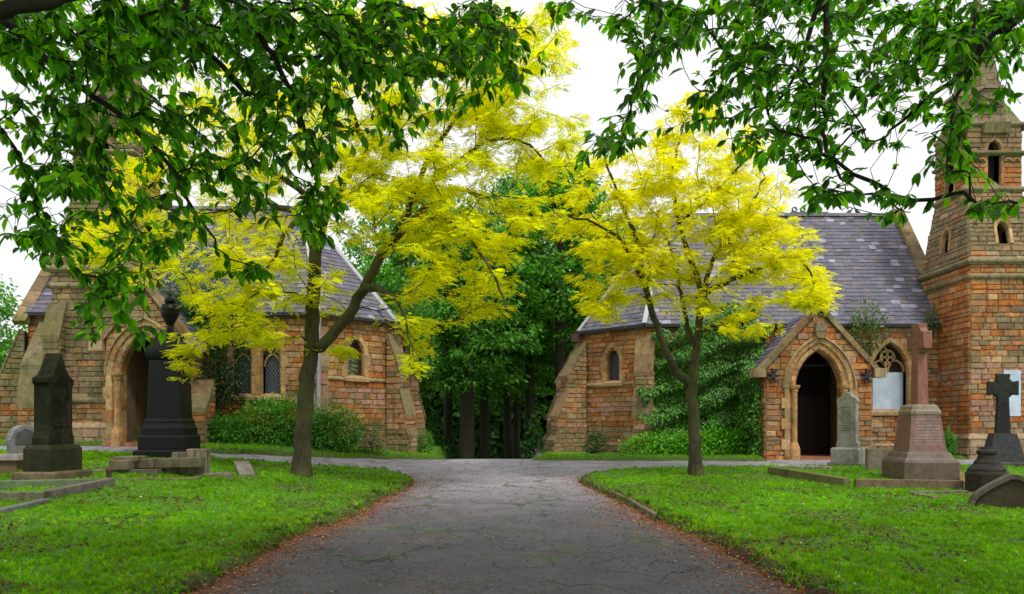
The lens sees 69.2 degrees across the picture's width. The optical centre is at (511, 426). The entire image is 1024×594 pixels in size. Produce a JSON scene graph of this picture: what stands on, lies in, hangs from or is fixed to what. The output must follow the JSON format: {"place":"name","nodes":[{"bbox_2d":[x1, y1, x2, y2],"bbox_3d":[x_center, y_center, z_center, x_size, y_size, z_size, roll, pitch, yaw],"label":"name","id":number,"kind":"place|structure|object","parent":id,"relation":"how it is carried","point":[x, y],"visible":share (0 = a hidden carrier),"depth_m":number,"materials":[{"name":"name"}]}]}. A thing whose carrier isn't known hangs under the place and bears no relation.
{"place":"outdoors","nodes":[
{"label":"outdoors","id":0,"kind":"place"},
{"bbox_2d":[0,439,452,459],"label":"verge","id":1,"kind":"structure","parent":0,"point":[325,454],"depth_m":18.40,"materials":[{"name":"green plant"}]},
{"bbox_2d":[215,403,221,433],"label":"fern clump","id":2,"kind":"object","parent":1,"relation":"on","point":[216,407],"visible":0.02,"depth_m":19.06,"materials":[{"name":"green plant"}]},
{"bbox_2d":[208,411,252,443],"bbox_3d":[-7.223,0.067,18.564,1.569,0.994,1.339,0,0,0],"label":"laurel","id":3,"kind":"object","parent":1,"relation":"on","point":[226,432],"visible":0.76,"depth_m":18.23,"materials":[{"name":"green plant"}]},
{"bbox_2d":[228,392,327,447],"bbox_3d":[-5.925,-0.149,18.851,2.610,1.534,2.011,0,0,0],"label":"laurel bush","id":4,"kind":"object","parent":1,"relation":"on","point":[272,436],"visible":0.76,"depth_m":18.73,"materials":[{"name":"green plant"}]},
{"bbox_2d":[311,397,366,452],"bbox_3d":[-4.578,-0.007,18.832,1.980,1.549,1.421,0,0,0],"label":"laurel bush","id":5,"kind":"object","parent":1,"relation":"on","point":[338,443],"visible":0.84,"depth_m":18.67,"materials":[{"name":"green plant"}]},
{"bbox_2d":[356,413,389,453],"bbox_3d":[-3.649,0.246,19.271,0.974,1.239,0.702,0,0,0],"label":"variegated shrub","id":6,"kind":"object","parent":1,"relation":"on","point":[372,447],"visible":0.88,"depth_m":19.23,"materials":[{"name":"green plant"}]},
{"bbox_2d":[417,429,434,453],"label":"bush","id":7,"kind":"object","parent":1,"relation":"on","point":[424,445],"visible":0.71,"depth_m":21.55,"materials":[{"name":"green plant"}]},
{"bbox_2d":[0,446,975,593],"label":"road","id":8,"kind":"structure","parent":0,"point":[509,568],"depth_m":7.72,"materials":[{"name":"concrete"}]},
{"bbox_2d":[0,453,1020,593],"bbox_3d":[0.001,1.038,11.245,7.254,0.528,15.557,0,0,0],"label":"leaf litter","id":9,"kind":"object","parent":8,"relation":"on","point":[400,495],"visible":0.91,"depth_m":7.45,"materials":[{"name":"brown plant"}]},
{"bbox_2d":[944,425,958,456],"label":"wall plant","id":10,"kind":"object","parent":8,"relation":"on","point":[951,448],"depth_m":20.01,"materials":[{"name":"green plant"}]},
{"bbox_2d":[0,438,1023,593],"bbox_3d":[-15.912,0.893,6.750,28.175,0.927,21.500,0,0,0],"label":"lawn","id":11,"kind":"structure","parent":0,"point":[193,579],"depth_m":8.55,"materials":[{"name":"green plant"}]},
{"bbox_2d":[0,453,22,472],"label":"chest tomb","id":12,"kind":"object","parent":11,"relation":"on","point":[10,462],"visible":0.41,"depth_m":10.97,"materials":[{"name":"beige stone"}]},
{"bbox_2d":[6,425,33,453],"bbox_3d":[-7.770,0.322,11.800,0.400,0.710,0.771,0,0,22],"label":"round headstone","id":13,"kind":"object","parent":11,"relation":"on","point":[18,439],"visible":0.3,"depth_m":11.67,"materials":[{"name":"grey stone"}]},
{"bbox_2d":[0,498,49,513],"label":"grave kerb","id":14,"kind":"structure","parent":11,"relation":"on","point":[19,506],"depth_m":8.58,"materials":[{"name":"grey stone"}]},
{"bbox_2d":[12,353,92,479],"bbox_3d":[-6.558,-0.137,10.620,0.640,1.837,0.800,0,0,6],"label":"tall headstone","id":15,"kind":"object","parent":11,"relation":"on","point":[53,451],"visible":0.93,"depth_m":10.43,"materials":[{"name":"black stone"}]},
{"bbox_2d":[0,478,114,501],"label":"grave kerb","id":16,"kind":"structure","parent":11,"relation":"on","point":[63,487],"depth_m":9.68,"materials":[{"name":"grey stone"}]},
{"bbox_2d":[91,456,204,475],"bbox_3d":[-5.794,0.611,11.800,1.700,0.300,0.740,0,0,-6],"label":"stone plinth","id":17,"kind":"object","parent":11,"relation":"on","point":[139,464],"visible":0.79,"depth_m":11.70,"materials":[{"name":"beige stone"}]},
{"bbox_2d":[115,474,202,479],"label":"grave kerb","id":18,"kind":"structure","parent":11,"relation":"on","point":[195,478],"depth_m":11.25,"materials":[{"name":"grey stone"}]},
{"bbox_2d":[105,466,112,477],"bbox_3d":[-5.870,0.697,10.820,0.092,0.240,0.092,0,0,0],"label":"kerb post","id":19,"kind":"object","parent":18,"relation":"on","point":[109,470],"visible":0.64,"depth_m":10.79,"materials":[{"name":"stone"}]},
{"bbox_2d":[133,293,203,457],"bbox_3d":[-6.686,-1.005,14.520,1.008,3.260,1.008,0,0,-5],"label":"pedestal monument","id":20,"kind":"object","parent":11,"relation":"on","point":[169,427],"visible":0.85,"depth_m":14.21,"materials":[{"name":"black stone"}]},
{"bbox_2d":[170,452,186,474],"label":"stone block","id":21,"kind":"structure","parent":11,"relation":"on","point":[178,455],"depth_m":11.91,"materials":[{"name":"beige stone"}]},
{"bbox_2d":[186,449,209,474],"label":"stone block","id":22,"kind":"structure","parent":11,"relation":"on","point":[205,453],"depth_m":12.05,"materials":[{"name":"beige stone"}]},
{"bbox_2d":[194,473,233,477],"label":"flat slab","id":23,"kind":"structure","parent":11,"relation":"on","point":[228,475],"depth_m":12.11,"materials":[{"name":"grey stone"}]},
{"bbox_2d":[234,461,254,476],"bbox_3d":[-4.644,0.732,12.884,0.260,0.264,0.660,0,0,-28],"label":"leaning slab","id":24,"kind":"object","parent":11,"relation":"on","point":[243,468],"depth_m":12.82,"materials":[{"name":"grey stone"}]},
{"bbox_2d":[0,0,535,351],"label":"overhanging tree","id":25,"kind":"object","parent":11,"relation":"on","point":[157,29],"visible":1,"depth_m":3.69,"materials":[{"name":"green plant"}]},
{"bbox_2d":[62,0,600,476],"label":"golden locust tree","id":26,"kind":"object","parent":11,"relation":"on","point":[492,122],"visible":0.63,"depth_m":12.91,"materials":[{"name":"yellow plant"}]},
{"bbox_2d":[192,446,846,593],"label":"edge grass","id":27,"kind":"structure","parent":11,"relation":"on","point":[686,517],"depth_m":8.94,"materials":[{"name":"green plant"}]},
{"bbox_2d":[0,0,1023,353],"label":"sky","id":28,"kind":"structure","parent":0,"point":[592,86],"materials":[{"name":"white"}]},
{"bbox_2d":[532,446,966,460],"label":"verge","id":29,"kind":"structure","parent":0,"point":[631,458],"depth_m":19.91,"materials":[{"name":"green plant"}]},
{"bbox_2d":[583,431,610,453],"bbox_3d":[2.490,0.528,21.896,0.828,0.875,0.754,0,0,0],"label":"shrub","id":30,"kind":"object","parent":29,"relation":"on","point":[595,444],"visible":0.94,"depth_m":21.83,"materials":[{"name":"green plant"}]},
{"bbox_2d":[614,429,724,454],"bbox_3d":[4.567,0.485,21.272,3.368,0.970,1.196,0,0,0],"label":"hedge","id":31,"kind":"object","parent":29,"relation":"on","point":[653,449],"visible":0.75,"depth_m":21.16,"materials":[{"name":"green plant"}]},
{"bbox_2d":[682,424,751,454],"bbox_3d":[6.097,0.441,21.162,2.644,1.061,1.153,0,0,0],"label":"hedge","id":32,"kind":"object","parent":29,"relation":"on","point":[735,433],"visible":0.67,"depth_m":21.06,"materials":[{"name":"green plant"}]},
{"bbox_2d":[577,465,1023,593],"bbox_3d":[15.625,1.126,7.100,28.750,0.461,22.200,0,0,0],"label":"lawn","id":33,"kind":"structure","parent":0,"point":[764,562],"depth_m":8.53,"materials":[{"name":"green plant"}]},
{"bbox_2d":[14,476,965,583],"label":"daisies","id":34,"kind":"object","parent":33,"relation":"on","point":[650,495],"visible":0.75,"depth_m":9.14,"materials":[{"name":"white plant"}]},
{"bbox_2d":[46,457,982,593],"bbox_3d":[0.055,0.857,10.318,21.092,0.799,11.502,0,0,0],"label":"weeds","id":35,"kind":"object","parent":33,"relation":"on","point":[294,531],"visible":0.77,"depth_m":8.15,"materials":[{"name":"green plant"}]},
{"bbox_2d":[582,477,657,517],"bbox_3d":[1.720,1.135,12.495,0.146,0.208,5.386,0,0,-5],"label":"lawn edging","id":36,"kind":"object","parent":33,"relation":"on","point":[646,510],"visible":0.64,"depth_m":10.89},
{"bbox_2d":[541,88,843,476],"bbox_3d":[4.123,-3.156,15.534,7.092,8.606,4.015,0,0,0],"label":"golden locust tree","id":37,"kind":"object","parent":33,"relation":"on","point":[731,222],"visible":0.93,"depth_m":14.93,"materials":[{"name":"yellow plant"}]},
{"bbox_2d":[532,0,1023,228],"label":"overhanging tree","id":38,"kind":"object","parent":33,"relation":"on","point":[972,47],"visible":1,"depth_m":3.79,"materials":[{"name":"green plant"}]},
{"bbox_2d":[793,466,831,468],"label":"grave kerb","id":39,"kind":"structure","parent":33,"relation":"on","point":[823,467],"depth_m":16.95,"materials":[{"name":"grey stone"}]},
{"bbox_2d":[827,392,864,466],"bbox_3d":[8.045,0.060,17.780,0.800,1.788,0.560,0,0,44],"label":"grey headstone","id":40,"kind":"object","parent":33,"relation":"on","point":[847,450],"visible":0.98,"depth_m":17.66,"materials":[{"name":"grey stone"}]},
{"bbox_2d":[767,467,964,488],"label":"grave kerb","id":41,"kind":"structure","parent":33,"relation":"on","point":[872,483],"depth_m":13.13,"materials":[{"name":"stone"}]},
{"bbox_2d":[865,448,891,469],"bbox_3d":[8.259,0.744,16.622,0.620,0.529,0.220,0,0,10],"label":"headstone","id":42,"kind":"object","parent":33,"relation":"on","point":[873,458],"visible":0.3,"depth_m":16.54,"materials":[{"name":"beige stone"}]},
{"bbox_2d":[882,323,959,479],"bbox_3d":[8.118,-0.476,14.800,1.033,3.140,1.033,0,0,4],"label":"pink cross monument","id":43,"kind":"object","parent":33,"relation":"on","point":[919,451],"visible":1,"depth_m":14.51,"materials":[{"name":"stone"}]},
{"bbox_2d":[908,490,967,498],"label":"grave kerb","id":44,"kind":"structure","parent":33,"relation":"on","point":[914,493],"depth_m":12.16,"materials":[{"name":"grey stone"}]},
{"bbox_2d":[965,447,1008,492],"bbox_3d":[7.981,0.750,12.480,0.880,0.820,0.840,0,0,-20],"label":"short pedestal","id":45,"kind":"object","parent":33,"relation":"on","point":[985,467],"visible":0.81,"depth_m":12.34,"materials":[{"name":"grey stone"}]},
{"bbox_2d":[957,473,1023,508],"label":"pointed headstone","id":46,"kind":"object","parent":33,"relation":"on","point":[1005,490],"visible":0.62,"depth_m":10.28,"materials":[{"name":"grey stone"}]},
{"bbox_2d":[984,374,1023,466],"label":"dark cross monument","id":47,"kind":"object","parent":33,"relation":"on","point":[1003,440],"visible":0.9,"depth_m":17.67,"materials":[{"name":"grey stone"}]},
{"bbox_3d":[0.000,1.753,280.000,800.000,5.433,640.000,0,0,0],"label":"ground","id":48,"kind":"structure","parent":0,"visible":0},
{"bbox_2d":[0,274,27,369],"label":"broadleaf tree","id":49,"kind":"object","parent":48,"relation":"on","point":[5,309],"visible":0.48,"depth_m":31.05,"materials":[{"name":"green plant"}]},
{"bbox_2d":[0,0,427,452],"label":"chapel","id":50,"kind":"structure","parent":48,"relation":"on","point":[108,372],"depth_m":19.62,"materials":[{"name":"brick"}]},
{"bbox_2d":[158,247,250,354],"bbox_3d":[-8.019,-3.306,19.251,2.733,3.015,1.200,0,0,0],"label":"ivy mass","id":51,"kind":"object","parent":50,"relation":"attached to","point":[175,295],"visible":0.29,"depth_m":19.22,"materials":[{"name":"green plant"}]},
{"bbox_2d":[197,317,255,406],"bbox_3d":[-7.514,-1.772,19.064,1.757,2.544,1.290,0,0,0],"label":"ivy","id":52,"kind":"object","parent":50,"relation":"attached to","point":[221,388],"visible":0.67,"depth_m":18.98,"materials":[{"name":"green plant"}]},
{"bbox_2d":[229,302,251,319],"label":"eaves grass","id":53,"kind":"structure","parent":50,"relation":"attached to","point":[234,316],"depth_m":19.52,"materials":[{"name":"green plant"}]},
{"bbox_2d":[224,337,258,399],"bbox_3d":[-7.200,-1.622,19.875,0.926,1.824,0.350,0,0,0],"label":"window","id":54,"kind":"structure","parent":50,"relation":"in","point":[255,379],"depth_m":19.77,"materials":[{"name":"stone"}]},
{"bbox_2d":[255,334,288,399],"bbox_3d":[-6.420,-1.622,19.875,0.926,1.824,0.350,0,0,0],"label":"window","id":55,"kind":"structure","parent":50,"relation":"in","point":[271,362],"depth_m":19.92,"materials":[{"name":"stone"}]},
{"bbox_2d":[341,333,370,381],"bbox_3d":[-4.403,-1.937,20.703,0.350,1.354,0.926,0,0,45],"label":"window","id":56,"kind":"structure","parent":50,"relation":"in","point":[367,363],"depth_m":20.78,"materials":[{"name":"stone"}]},
{"bbox_2d":[391,291,441,377],"bbox_3d":[-2.997,-3.025,23.815,1.734,3.050,2.061,0,0,41],"label":"ivy mass","id":57,"kind":"object","parent":50,"relation":"attached to","point":[422,360],"visible":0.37,"depth_m":23.74,"materials":[{"name":"green plant"}]},
{"bbox_2d":[0,301,575,458],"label":"wood","id":58,"kind":"object","parent":48,"relation":"on","point":[544,402],"visible":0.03,"depth_m":46.42,"materials":[{"name":"green plant"}]},
{"bbox_2d":[359,248,441,401],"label":"broadleaf tree","id":59,"kind":"object","parent":48,"relation":"on","point":[420,384],"visible":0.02,"depth_m":35.40,"materials":[{"name":"green plant"}]},
{"bbox_2d":[335,175,482,384],"bbox_3d":[-4.425,-4.574,29.915,6.949,10.964,6.815,0,0,0],"label":"broadleaf tree","id":60,"kind":"object","parent":48,"relation":"on","point":[380,276],"visible":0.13,"depth_m":28.98,"materials":[{"name":"green plant"}]},
{"bbox_2d":[378,193,476,445],"bbox_3d":[-2.939,-4.584,33.908,7.242,12.577,6.562,0,0,0],"label":"broadleaf tree","id":61,"kind":"object","parent":48,"relation":"on","point":[448,415],"visible":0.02,"depth_m":33.83,"materials":[{"name":"green plant"}]},
{"bbox_2d":[377,192,548,458],"bbox_3d":[-1.834,-2.360,28.048,6.568,13.042,6.978,0,0,0],"label":"broadleaf tree","id":62,"kind":"object","parent":48,"relation":"on","point":[465,384],"visible":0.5,"depth_m":27.12,"materials":[{"name":"green plant"}]},
{"bbox_2d":[421,397,544,458],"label":"undergrowth","id":63,"kind":"object","parent":48,"relation":"on","point":[440,440],"visible":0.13,"depth_m":29.15,"materials":[{"name":"green plant"}]},
{"bbox_2d":[419,256,555,458],"bbox_3d":[-0.948,-1.860,30.578,5.861,12.361,6.202,0,0,0],"label":"broadleaf tree","id":64,"kind":"object","parent":48,"relation":"on","point":[485,453],"visible":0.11,"depth_m":30.30,"materials":[{"name":"green plant"}]},
{"bbox_2d":[433,362,546,416],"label":"broadleaf tree","id":65,"kind":"object","parent":48,"relation":"on","point":[459,403],"depth_m":39.43,"materials":[{"name":"green plant"}]},
{"bbox_2d":[459,252,574,458],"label":"broadleaf tree","id":66,"kind":"object","parent":48,"relation":"on","point":[516,426],"visible":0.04,"depth_m":37.86,"materials":[{"name":"green plant"}]},
{"bbox_2d":[453,247,584,458],"bbox_3d":[-0.069,-2.071,33.005,6.649,13.023,7.300,0,0,0],"label":"broadleaf tree","id":67,"kind":"object","parent":48,"relation":"on","point":[507,424],"visible":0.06,"depth_m":32.82,"materials":[{"name":"green plant"}]},
{"bbox_2d":[467,153,605,458],"bbox_3d":[0.826,-4.915,31.488,6.886,13.343,6.984,0,0,0],"label":"broadleaf tree","id":68,"kind":"object","parent":48,"relation":"on","point":[529,402],"visible":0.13,"depth_m":31.13,"materials":[{"name":"green plant"}]},
{"bbox_2d":[513,238,607,384],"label":"broadleaf tree","id":69,"kind":"object","parent":48,"relation":"on","point":[567,347],"visible":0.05,"depth_m":35.22,"materials":[{"name":"green plant"}]},
{"bbox_2d":[484,148,643,396],"bbox_3d":[1.985,-4.912,29.549,6.671,12.077,7.118,0,0,0],"label":"broadleaf tree","id":70,"kind":"object","parent":48,"relation":"on","point":[562,299],"visible":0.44,"depth_m":28.45,"materials":[{"name":"green plant"}]},
{"bbox_2d":[550,222,647,360],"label":"broadleaf tree","id":71,"kind":"object","parent":48,"relation":"on","point":[570,349],"visible":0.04,"depth_m":31.28,"materials":[{"name":"green plant"}]},
{"bbox_2d":[543,0,1023,460],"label":"chapel","id":72,"kind":"structure","parent":48,"relation":"on","point":[965,274],"depth_m":21.82,"materials":[{"name":"brick"}]},
{"bbox_2d":[600,342,624,385],"bbox_3d":[3.163,-1.937,22.903,0.350,1.354,0.926,0,0,-45],"label":"window","id":73,"kind":"structure","parent":72,"relation":"in","point":[617,375],"depth_m":22.98,"materials":[{"name":"stone"}]},
{"bbox_2d":[635,302,772,454],"bbox_3d":[5.622,-1.399,21.194,4.041,4.806,2.257,0,0,0],"label":"ivy","id":74,"kind":"object","parent":72,"relation":"attached to","point":[745,406],"visible":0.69,"depth_m":21.65,"materials":[{"name":"green plant"}]},
{"bbox_2d":[849,296,889,355],"bbox_3d":[10.366,-2.924,21.571,1.347,1.748,0.696,0,0,0],"label":"buddleia","id":75,"kind":"object","parent":72,"relation":"attached to","point":[869,339],"visible":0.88,"depth_m":21.52,"materials":[{"name":"green plant"}]},
{"bbox_2d":[871,337,911,414],"bbox_3d":[11.190,-1.499,22.075,1.476,2.317,0.350,0,0,0],"label":"window","id":76,"kind":"structure","parent":72,"relation":"in","point":[888,394],"depth_m":22.20,"materials":[{"name":"glass"}]},
{"bbox_2d":[925,302,940,337],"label":"gutter plant","id":77,"kind":"object","parent":72,"relation":"attached to","point":[932,320],"visible":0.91,"depth_m":21.52,"materials":[{"name":"green plant"}]}
]}

